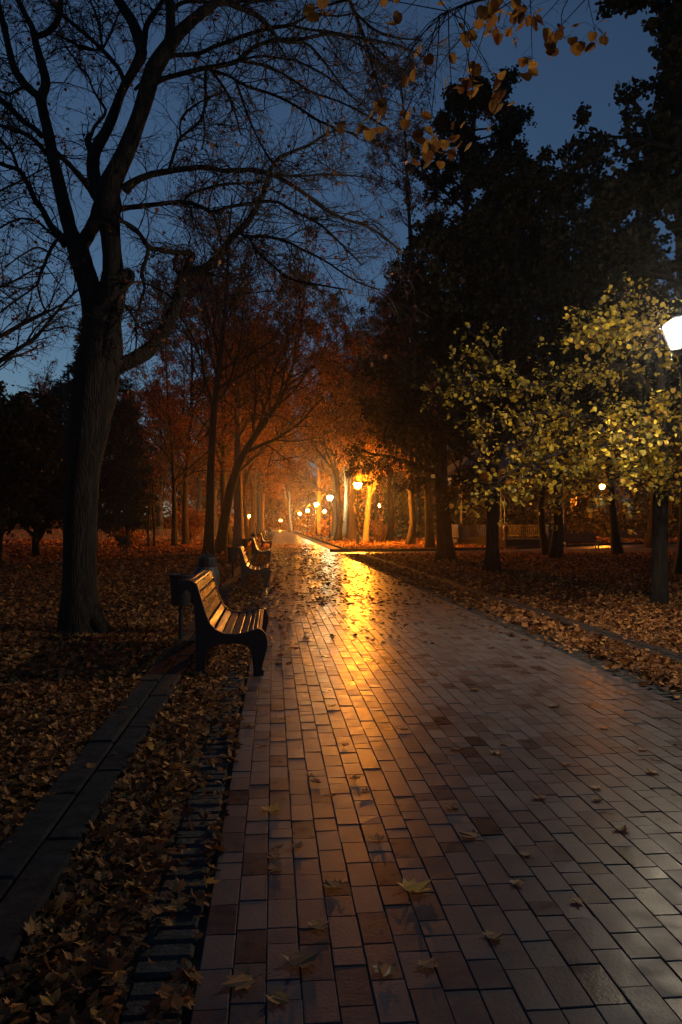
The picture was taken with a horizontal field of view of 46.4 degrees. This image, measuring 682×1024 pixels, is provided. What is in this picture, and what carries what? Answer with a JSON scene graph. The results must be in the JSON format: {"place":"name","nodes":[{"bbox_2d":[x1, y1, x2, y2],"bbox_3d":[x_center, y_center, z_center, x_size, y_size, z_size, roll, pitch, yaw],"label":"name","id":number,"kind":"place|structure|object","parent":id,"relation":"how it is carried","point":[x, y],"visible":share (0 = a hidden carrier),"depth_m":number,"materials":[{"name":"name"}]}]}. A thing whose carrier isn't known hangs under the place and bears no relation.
{"place":"outdoors","nodes":[
{"label":"outdoors","id":0,"kind":"place"},
{"bbox_2d":[0,0,675,523],"label":"sky","id":1,"kind":"structure","parent":0,"point":[565,80],"materials":[{"name":"blue"}]},
{"bbox_2d":[0,529,681,1023],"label":"ground","id":2,"kind":"structure","parent":0,"point":[134,945],"depth_m":3.85,"materials":[{"name":"soil"}]},
{"bbox_2d":[0,380,67,565],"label":"tree","id":3,"kind":"object","parent":2,"relation":"on","point":[21,420],"visible":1,"depth_m":28.75,"materials":[{"name":"green plant"}]},
{"bbox_2d":[0,127,101,372],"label":"tree","id":4,"kind":"object","parent":2,"relation":"on","point":[8,357],"visible":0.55,"depth_m":12.89,"materials":[{"name":"brown plant"}]},
{"bbox_2d":[2,388,102,555],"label":"tree","id":5,"kind":"object","parent":2,"relation":"on","point":[39,530],"visible":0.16,"depth_m":35.07,"materials":[{"name":"green plant"}]},
{"bbox_2d":[14,357,116,547],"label":"tree","id":6,"kind":"object","parent":2,"relation":"on","point":[46,381],"visible":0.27,"depth_m":42.98,"materials":[{"name":"brown plant"}]},
{"bbox_2d":[30,314,158,555],"bbox_3d":[-10.918,-3.872,35.214,5.757,11.866,5.411,0,-1,-5],"label":"spruce tree","id":7,"kind":"object","parent":2,"relation":"on","point":[114,490],"visible":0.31,"depth_m":34.84,"materials":[{"name":"green plant"}]},
{"bbox_2d":[3,551,201,553],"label":"kerb","id":8,"kind":"structure","parent":2,"relation":"on","point":[134,551],"depth_m":40.73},
{"bbox_2d":[4,528,203,539],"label":"fence","id":9,"kind":"object","parent":2,"relation":"on","point":[11,538],"visible":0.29,"depth_m":69.91,"materials":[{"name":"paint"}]},
{"bbox_2d":[0,540,260,984],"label":"kerb","id":10,"kind":"structure","parent":2,"relation":"on","point":[37,853],"depth_m":3.97,"materials":[{"name":"concrete"}]},
{"bbox_2d":[169,574,192,638],"bbox_3d":[-1.971,1.186,9.800,0.300,0.840,0.295,0,-1,-5],"label":"litter bin","id":11,"kind":"object","parent":10,"relation":"on","point":[181,600],"visible":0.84,"depth_m":9.71,"materials":[{"name":"metal"}]},
{"bbox_2d":[190,552,219,619],"bbox_3d":[-1.843,1.069,10.459,0.492,1.095,0.461,0,-1,-5],"label":"lidded bin","id":12,"kind":"object","parent":10,"relation":"on","point":[207,560],"visible":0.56,"depth_m":10.39,"materials":[{"name":"metal"}]},
{"bbox_2d":[250,532,255,554],"bbox_3d":[-4.111,1.497,37.267,0.250,1.095,0.244,0,-1,-5],"label":"lidded bin","id":13,"kind":"object","parent":10,"relation":"on","point":[253,534],"visible":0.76,"depth_m":37.20,"materials":[{"name":"metal"}]},
{"bbox_2d":[98,390,162,543],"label":"spruce tree","id":14,"kind":"object","parent":2,"relation":"on","point":[140,510],"visible":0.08,"depth_m":53.44,"materials":[{"name":"green plant"}]},
{"bbox_2d":[114,527,146,543],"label":"shrub","id":15,"kind":"object","parent":2,"relation":"on","point":[135,537],"visible":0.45,"depth_m":56.52,"materials":[{"name":"brown plant"}]},
{"bbox_2d":[0,533,262,847],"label":"fallen leaves","id":16,"kind":"object","parent":2,"relation":"on","point":[22,576],"visible":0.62,"depth_m":9.10,"materials":[{"name":"plant"}]},
{"bbox_2d":[0,540,270,1023],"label":"fallen leaves","id":17,"kind":"object","parent":2,"relation":"on","point":[77,972],"visible":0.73,"depth_m":3.21,"materials":[{"name":"plant"}]},
{"bbox_2d":[2,375,277,535],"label":"wood","id":18,"kind":"object","parent":2,"relation":"on","point":[192,492],"visible":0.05,"depth_m":102.99,"materials":[{"name":"brown plant"}]},
{"bbox_2d":[132,440,172,546],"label":"sapling","id":19,"kind":"object","parent":2,"relation":"on","point":[148,521],"visible":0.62,"depth_m":49.66,"materials":[{"name":"brown plant"}]},
{"bbox_2d":[132,444,176,545],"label":"sapling","id":20,"kind":"object","parent":2,"relation":"on","point":[154,526],"visible":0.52,"depth_m":50.83,"materials":[{"name":"brown plant"}]},
{"bbox_2d":[132,383,197,535],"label":"tree","id":21,"kind":"object","parent":2,"relation":"on","point":[167,463],"visible":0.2,"depth_m":89.74,"materials":[{"name":"brown plant"}]},
{"bbox_2d":[56,233,302,543],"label":"tree","id":22,"kind":"object","parent":2,"relation":"on","point":[185,533],"visible":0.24,"depth_m":56.78,"materials":[{"name":"brown plant"}]},
{"bbox_2d":[168,505,204,541],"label":"shrub","id":23,"kind":"object","parent":2,"relation":"on","point":[194,524],"visible":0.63,"depth_m":62.90,"materials":[{"name":"brown plant"}]},
{"bbox_2d":[117,277,262,545],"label":"tree","id":24,"kind":"object","parent":2,"relation":"on","point":[155,388],"visible":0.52,"depth_m":51.73,"materials":[{"name":"brown plant"}]},
{"bbox_2d":[119,545,268,1023],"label":"gutter","id":25,"kind":"object","parent":2,"relation":"on","point":[169,948],"visible":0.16,"depth_m":3.14,"materials":[{"name":"stone"}]},
{"bbox_2d":[164,360,247,535],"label":"tree","id":26,"kind":"object","parent":2,"relation":"on","point":[199,501],"visible":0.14,"depth_m":90.05,"materials":[{"name":"brown plant"}]},
{"bbox_2d":[124,155,331,555],"bbox_3d":[-5.706,-7.568,37.316,7.368,19.344,9.624,-1,-1,39],"label":"tree","id":27,"kind":"object","parent":2,"relation":"on","point":[208,538],"visible":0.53,"depth_m":37.09,"materials":[{"name":"brown plant"}]},
{"bbox_2d":[140,247,315,544],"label":"tree","id":28,"kind":"object","parent":2,"relation":"on","point":[223,481],"visible":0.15,"depth_m":55.81,"materials":[{"name":"brown plant"}]},
{"bbox_2d":[191,353,272,536],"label":"tree","id":29,"kind":"object","parent":2,"relation":"on","point":[215,514],"visible":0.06,"depth_m":75.29,"materials":[{"name":"brown plant"}]},
{"bbox_2d":[227,547,237,576],"bbox_3d":[-2.910,1.372,21.411,0.300,0.840,0.295,0,-1,-5],"label":"litter bin","id":30,"kind":"object","parent":2,"relation":"on","point":[232,556],"visible":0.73,"depth_m":21.32,"materials":[{"name":"metal"}]},
{"bbox_2d":[0,0,482,637],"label":"tree","id":31,"kind":"object","parent":2,"relation":"on","point":[102,362],"visible":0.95,"depth_m":10.89,"materials":[{"name":"brown plant"}]},
{"bbox_2d":[241,539,247,547],"bbox_3d":[-4.100,1.572,33.954,0.300,0.840,0.295,0,-1,-5],"label":"litter bin","id":32,"kind":"object","parent":2,"relation":"on","point":[245,543],"visible":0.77,"depth_m":33.85,"materials":[{"name":"metal"}]},
{"bbox_2d":[196,322,297,541],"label":"tree","id":33,"kind":"object","parent":2,"relation":"on","point":[250,456],"visible":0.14,"depth_m":63.20,"materials":[{"name":"brown plant"}]},
{"bbox_2d":[182,199,333,546],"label":"tree","id":34,"kind":"object","parent":2,"relation":"on","point":[238,533],"visible":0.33,"depth_m":49.48,"materials":[{"name":"brown plant"}]},
{"bbox_2d":[201,325,317,538],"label":"tree","id":35,"kind":"object","parent":2,"relation":"on","point":[253,481],"visible":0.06,"depth_m":74.73,"materials":[{"name":"brown plant"}]},
{"bbox_2d":[242,401,289,532],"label":"tree","id":36,"kind":"object","parent":2,"relation":"on","point":[273,492],"visible":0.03,"depth_m":109.38,"materials":[{"name":"orange plant"}]},
{"bbox_2d":[227,391,310,535],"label":"tree","id":37,"kind":"object","parent":2,"relation":"on","point":[259,522],"visible":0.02,"depth_m":93.55,"materials":[{"name":"brown plant"}]},
{"bbox_2d":[232,468,331,529],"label":"wood","id":38,"kind":"object","parent":2,"relation":"on","point":[279,507],"visible":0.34,"depth_m":229.94,"materials":[{"name":"orange plant"}]},
{"bbox_2d":[267,423,304,531],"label":"tree","id":39,"kind":"object","parent":2,"relation":"on","point":[289,488],"visible":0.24,"depth_m":152.59,"materials":[{"name":"orange plant"}]},
{"bbox_2d":[215,207,373,553],"bbox_3d":[-2.741,-6.860,40.368,7.766,18.111,8.747,0,-1,-24],"label":"tree","id":40,"kind":"object","parent":2,"relation":"on","point":[221,542],"visible":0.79,"depth_m":39.66,"materials":[{"name":"brown plant"}]},
{"bbox_2d":[273,392,344,533],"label":"tree","id":41,"kind":"object","parent":2,"relation":"on","point":[320,483],"visible":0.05,"depth_m":112.34,"materials":[{"name":"orange plant"}]},
{"bbox_2d":[314,502,317,533],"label":"street lamp","id":42,"kind":"object","parent":2,"relation":"on","point":[316,504],"visible":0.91,"depth_m":108.05,"materials":[{"name":"metal"}]},
{"bbox_2d":[275,379,357,536],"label":"tree","id":43,"kind":"object","parent":2,"relation":"on","point":[334,518],"visible":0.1,"depth_m":90.11,"materials":[{"name":"orange plant"}]},
{"bbox_2d":[293,531,346,548],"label":"kerb","id":44,"kind":"structure","parent":2,"relation":"on","point":[334,545],"depth_m":62.84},
{"bbox_2d":[263,288,378,540],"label":"tree","id":45,"kind":"object","parent":2,"relation":"on","point":[339,525],"visible":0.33,"depth_m":68.44,"materials":[{"name":"orange plant"}]},
{"bbox_2d":[327,495,332,537],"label":"street lamp","id":46,"kind":"object","parent":2,"relation":"on","point":[329,497],"visible":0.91,"depth_m":80.12,"materials":[{"name":"metal"}]},
{"bbox_2d":[307,327,393,539],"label":"tree","id":47,"kind":"object","parent":2,"relation":"on","point":[352,523],"visible":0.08,"depth_m":72.84,"materials":[{"name":"orange plant"}]},
{"bbox_2d":[317,369,385,537],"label":"tree","id":48,"kind":"object","parent":2,"relation":"on","point":[346,481],"visible":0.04,"depth_m":80.82,"materials":[{"name":"orange plant"}]},
{"bbox_2d":[353,479,361,543],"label":"street lamp","id":49,"kind":"object","parent":2,"relation":"on","point":[357,484],"visible":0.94,"depth_m":55.92,"materials":[{"name":"metal"}]},
{"bbox_2d":[315,327,433,543],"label":"tree","id":50,"kind":"object","parent":2,"relation":"on","point":[357,433],"visible":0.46,"depth_m":59.58,"materials":[{"name":"orange plant"}]},
{"bbox_2d":[324,304,436,540],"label":"tree","id":51,"kind":"object","parent":2,"relation":"on","point":[390,529],"visible":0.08,"depth_m":68.49,"materials":[{"name":"brown plant"}]},
{"bbox_2d":[370,519,397,539],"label":"shrub","id":52,"kind":"object","parent":2,"relation":"on","point":[380,531],"visible":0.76,"depth_m":69.89,"materials":[{"name":"orange plant"}]},
{"bbox_2d":[340,260,458,544],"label":"tree","id":53,"kind":"object","parent":2,"relation":"on","point":[411,537],"visible":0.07,"depth_m":55.27,"materials":[{"name":"brown plant"}]},
{"bbox_2d":[359,45,485,547],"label":"tree","id":54,"kind":"object","parent":2,"relation":"on","point":[429,527],"visible":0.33,"depth_m":48.47,"materials":[{"name":"green plant"}]},
{"bbox_2d":[342,64,541,561],"bbox_3d":[4.230,-7.889,32.195,7.194,19.854,6.696,1,-1,-33],"label":"tree","id":55,"kind":"object","parent":2,"relation":"on","point":[511,119],"visible":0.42,"depth_m":31.75,"materials":[{"name":"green plant"}]},
{"bbox_2d":[302,0,608,169],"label":"tree","id":56,"kind":"object","parent":2,"relation":"on","point":[491,18],"visible":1,"depth_m":5.54,"materials":[{"name":"orange plant"}]},
{"bbox_2d":[286,355,679,538],"bbox_3d":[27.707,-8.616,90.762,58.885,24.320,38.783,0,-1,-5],"label":"wood","id":57,"kind":"object","parent":2,"relation":"on","point":[578,521],"visible":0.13,"depth_m":86.44,"materials":[{"name":"brown plant"}]},
{"bbox_2d":[299,531,677,549],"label":"fallen leaves","id":58,"kind":"object","parent":2,"relation":"on","point":[398,542],"visible":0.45,"depth_m":60.65,"materials":[{"name":"plant"}]},
{"bbox_2d":[328,342,417,538],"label":"tree","id":59,"kind":"object","parent":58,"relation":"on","point":[376,511],"visible":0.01,"depth_m":75.72,"materials":[{"name":"brown plant"}]},
{"bbox_2d":[318,544,681,704],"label":"gutter","id":60,"kind":"object","parent":2,"relation":"on","point":[630,678],"visible":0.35,"depth_m":9.04,"materials":[{"name":"concrete"}]},
{"bbox_2d":[431,436,570,546],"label":"pavilion","id":61,"kind":"structure","parent":2,"relation":"on","point":[460,531],"depth_m":54.93,"materials":[{"name":"paint"}]},
{"bbox_2d":[330,542,676,551],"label":"kerb","id":62,"kind":"structure","parent":2,"relation":"on","point":[434,549],"depth_m":45.01,"materials":[{"name":"concrete"}]},
{"bbox_2d":[343,553,681,702],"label":"fallen leaves","id":63,"kind":"object","parent":2,"relation":"on","point":[615,652],"visible":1,"depth_m":10.22,"materials":[{"name":"plant"}]},
{"bbox_2d":[358,139,679,572],"bbox_3d":[5.467,-5.199,25.076,9.553,14.204,11.368,0,-1,-5],"label":"tree","id":64,"kind":"object","parent":2,"relation":"on","point":[489,259],"visible":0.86,"depth_m":23.89,"materials":[{"name":"green plant"}]},
{"bbox_2d":[361,554,681,668],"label":"kerb","id":65,"kind":"structure","parent":2,"relation":"on","point":[673,655],"depth_m":11.39,"materials":[{"name":"concrete"}]},
{"bbox_2d":[365,551,681,653],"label":"fallen leaves","id":66,"kind":"object","parent":2,"relation":"on","point":[569,570],"visible":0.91,"depth_m":18.70,"materials":[{"name":"plant"}]},
{"bbox_2d":[409,272,681,605],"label":"tree","id":67,"kind":"object","parent":2,"relation":"on","point":[661,453],"visible":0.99,"depth_m":13.58,"materials":[{"name":"green plant"}]},
{"bbox_2d":[451,230,647,555],"bbox_3d":[8.802,-5.425,35.967,8.820,15.080,9.793,0,-1,-5],"label":"tree","id":68,"kind":"object","parent":2,"relation":"on","point":[544,544],"visible":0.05,"depth_m":36.22,"materials":[{"name":"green plant"}]},
{"bbox_2d":[442,187,679,558],"bbox_3d":[9.386,-6.001,32.248,10.740,16.126,8.747,1,-1,-30],"label":"tree","id":69,"kind":"object","parent":2,"relation":"on","point":[556,547],"visible":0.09,"depth_m":32.40,"materials":[{"name":"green plant"}]},
{"bbox_2d":[513,219,677,555],"bbox_3d":[12.789,-5.721,37.358,8.670,15.708,9.789,1,-1,-32],"label":"tree","id":70,"kind":"object","parent":2,"relation":"on","point":[616,544],"visible":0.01,"depth_m":37.40,"materials":[{"name":"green plant"}]},
{"bbox_2d":[599,484,604,537],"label":"street lamp","id":71,"kind":"object","parent":2,"relation":"on","point":[601,486],"visible":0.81,"depth_m":80.47,"materials":[{"name":"metal"}]},
{"bbox_2d":[552,0,681,574],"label":"tree","id":72,"kind":"object","parent":2,"relation":"on","point":[649,186],"visible":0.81,"depth_m":22.38,"materials":[{"name":"green plant"}]},
{"bbox_2d":[619,531,644,542],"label":"park bench","id":73,"kind":"object","parent":2,"relation":"on","point":[626,535],"visible":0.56,"depth_m":63.82,"materials":[{"name":"brown wood"}]},
{"bbox_2d":[601,286,678,547],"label":"tree","id":74,"kind":"object","parent":2,"relation":"on","point":[648,541],"visible":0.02,"depth_m":51.60,"materials":[{"name":"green plant"}]},
{"bbox_2d":[661,307,681,418],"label":"street lamp","id":75,"kind":"object","parent":2,"relation":"on","point":[672,330],"visible":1,"depth_m":9.36,"materials":[{"name":"glass"}]},
{"bbox_2d":[16,563,681,825],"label":"fallen leaves","id":76,"kind":"object","parent":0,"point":[129,765],"visible":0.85,"depth_m":6.06,"materials":[{"name":"plant"}]},
{"bbox_2d":[190,530,681,1023],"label":"path","id":77,"kind":"structure","parent":0,"point":[608,950],"depth_m":3.81,"materials":[{"name":"brick"}]},
{"bbox_2d":[177,569,268,676],"bbox_3d":[-1.217,1.127,8.608,0.860,0.922,1.995,0,-1,-5],"label":"park bench","id":78,"kind":"object","parent":77,"relation":"on","point":[210,633],"visible":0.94,"depth_m":7.64,"materials":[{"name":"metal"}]},
{"bbox_2d":[221,968,270,989],"bbox_3d":[-0.302,1.476,2.513,0.138,0.018,0.119,0,-1,10],"label":"maple leaf","id":79,"kind":"object","parent":77,"relation":"on","point":[238,980],"visible":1,"depth_m":2.51,"materials":[{"name":"plant"}]},
{"bbox_2d":[233,545,270,586],"bbox_3d":[-2.154,1.300,19.464,0.860,0.922,1.995,0,-1,-5],"label":"park bench","id":80,"kind":"object","parent":77,"relation":"on","point":[247,567],"visible":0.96,"depth_m":18.49,"materials":[{"name":"brown wood"}]},
{"bbox_2d":[249,537,270,561],"bbox_3d":[-3.240,1.500,32.019,0.860,0.922,1.995,0,-1,-5],"label":"park bench","id":81,"kind":"object","parent":77,"relation":"on","point":[257,551],"visible":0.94,"depth_m":31.03,"materials":[{"name":"brown wood"}]},
{"bbox_2d":[258,533,271,547],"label":"park bench","id":82,"kind":"object","parent":77,"relation":"on","point":[264,541],"visible":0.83,"depth_m":49.27,"materials":[{"name":"brown wood"}]},
{"bbox_2d":[261,802,283,816],"bbox_3d":[-0.344,1.498,4.025,0.129,0.022,0.146,0,-1,-24],"label":"maple leaf","id":83,"kind":"object","parent":77,"relation":"on","point":[274,807],"visible":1,"depth_m":4.04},
{"bbox_2d":[267,853,279,858],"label":"maple leaf","id":84,"kind":"object","parent":77,"relation":"on","point":[275,855],"visible":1,"depth_m":3.46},
{"bbox_2d":[268,863,284,872],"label":"maple leaf","id":85,"kind":"object","parent":77,"relation":"on","point":[273,867],"visible":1,"depth_m":3.35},
{"bbox_2d":[263,987,290,1004],"bbox_3d":[-0.194,1.473,2.424,0.088,0.020,0.085,0,-1,-5],"label":"maple leaf","id":86,"kind":"object","parent":77,"relation":"on","point":[278,996],"visible":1,"depth_m":2.42,"materials":[{"name":"plant"}]},
{"bbox_2d":[270,844,283,849],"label":"maple leaf","id":87,"kind":"object","parent":77,"relation":"on","point":[277,846],"visible":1,"depth_m":3.57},
{"bbox_2d":[275,949,319,972],"bbox_3d":[-0.141,1.473,2.624,0.154,0.027,0.127,0,-1,-5],"label":"maple leaf","id":88,"kind":"object","parent":77,"relation":"on","point":[300,959],"visible":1,"depth_m":2.63,"materials":[{"name":"plant"}]},
{"bbox_2d":[290,841,304,850],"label":"maple leaf","id":89,"kind":"object","parent":77,"relation":"on","point":[295,845],"visible":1,"depth_m":3.58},
{"bbox_2d":[304,919,329,929],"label":"maple leaf","id":90,"kind":"object","parent":77,"relation":"on","point":[318,924],"visible":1,"depth_m":2.87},
{"bbox_2d":[322,879,343,890],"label":"maple leaf","id":91,"kind":"object","parent":77,"relation":"on","point":[332,884],"visible":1,"depth_m":3.19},
{"bbox_2d":[360,788,372,793],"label":"maple leaf","id":92,"kind":"object","parent":77,"relation":"on","point":[366,790],"visible":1,"depth_m":4.29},
{"bbox_2d":[369,833,385,843],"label":"maple leaf","id":93,"kind":"object","parent":77,"relation":"on","point":[377,836],"visible":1,"depth_m":3.66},
{"bbox_2d":[373,957,399,976],"bbox_3d":[0.152,1.478,2.587,0.106,0.014,0.091,1,-1,-39],"label":"maple leaf","id":94,"kind":"object","parent":77,"relation":"on","point":[384,970],"visible":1,"depth_m":2.58,"materials":[{"name":"plant"}]},
{"bbox_2d":[260,544,545,669],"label":"fallen leaves","id":95,"kind":"object","parent":77,"relation":"on","point":[328,583],"visible":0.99,"depth_m":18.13,"materials":[{"name":"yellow plant"}]},
{"bbox_2d":[392,878,431,896],"bbox_3d":[0.280,1.480,3.155,0.178,0.029,0.143,0,-1,-5],"label":"maple leaf","id":96,"kind":"object","parent":77,"relation":"on","point":[412,885],"visible":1,"depth_m":3.16,"materials":[{"name":"plant"}]},
{"bbox_2d":[418,957,438,971],"bbox_3d":[0.286,1.480,2.608,0.077,0.011,0.087,0,-1,-5],"label":"maple leaf","id":97,"kind":"object","parent":77,"relation":"on","point":[429,963],"visible":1,"depth_m":2.61,"materials":[{"name":"plant"}]},
{"bbox_2d":[445,802,459,809],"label":"maple leaf","id":98,"kind":"object","parent":77,"relation":"on","point":[453,806],"visible":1,"depth_m":4.07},
{"bbox_2d":[457,829,488,838],"bbox_3d":[0.611,1.493,3.694,0.132,0.020,0.104,0,-1,-5],"label":"maple leaf","id":99,"kind":"object","parent":77,"relation":"on","point":[470,834],"visible":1,"depth_m":3.70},
{"bbox_2d":[478,930,503,939],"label":"maple leaf","id":100,"kind":"object","parent":77,"relation":"on","point":[493,935],"visible":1,"depth_m":2.79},
{"bbox_2d":[509,875,524,884],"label":"maple leaf","id":101,"kind":"object","parent":77,"relation":"on","point":[515,881],"visible":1,"depth_m":3.21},
{"bbox_2d":[519,851,531,857],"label":"maple leaf","id":102,"kind":"object","parent":77,"relation":"on","point":[526,853],"visible":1,"depth_m":3.49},
{"bbox_2d":[533,792,546,799],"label":"maple leaf","id":103,"kind":"object","parent":77,"relation":"on","point":[541,796],"visible":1,"depth_m":4.21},
{"bbox_2d":[569,895,583,903],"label":"maple leaf","id":104,"kind":"object","parent":77,"relation":"on","point":[577,900],"visible":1,"depth_m":3.06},
{"bbox_2d":[587,796,604,800],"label":"maple leaf","id":105,"kind":"object","parent":77,"relation":"on","point":[596,798],"visible":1,"depth_m":4.19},
{"bbox_2d":[612,824,629,832],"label":"maple leaf","id":106,"kind":"object","parent":77,"relation":"on","point":[622,827],"visible":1,"depth_m":3.78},
{"bbox_2d":[645,768,659,774],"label":"maple leaf","id":107,"kind":"object","parent":77,"relation":"on","point":[654,771],"visible":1,"depth_m":4.64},
{"bbox_2d":[336,544,676,553],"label":"side path","id":108,"kind":"structure","parent":0,"point":[567,548],"depth_m":45.15,"materials":[{"name":"concrete"}]},
{"bbox_2d":[563,533,598,548],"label":"park bench","id":109,"kind":"object","parent":108,"relation":"on","point":[579,539],"visible":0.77,"depth_m":48.12,"materials":[{"name":"brown wood"}]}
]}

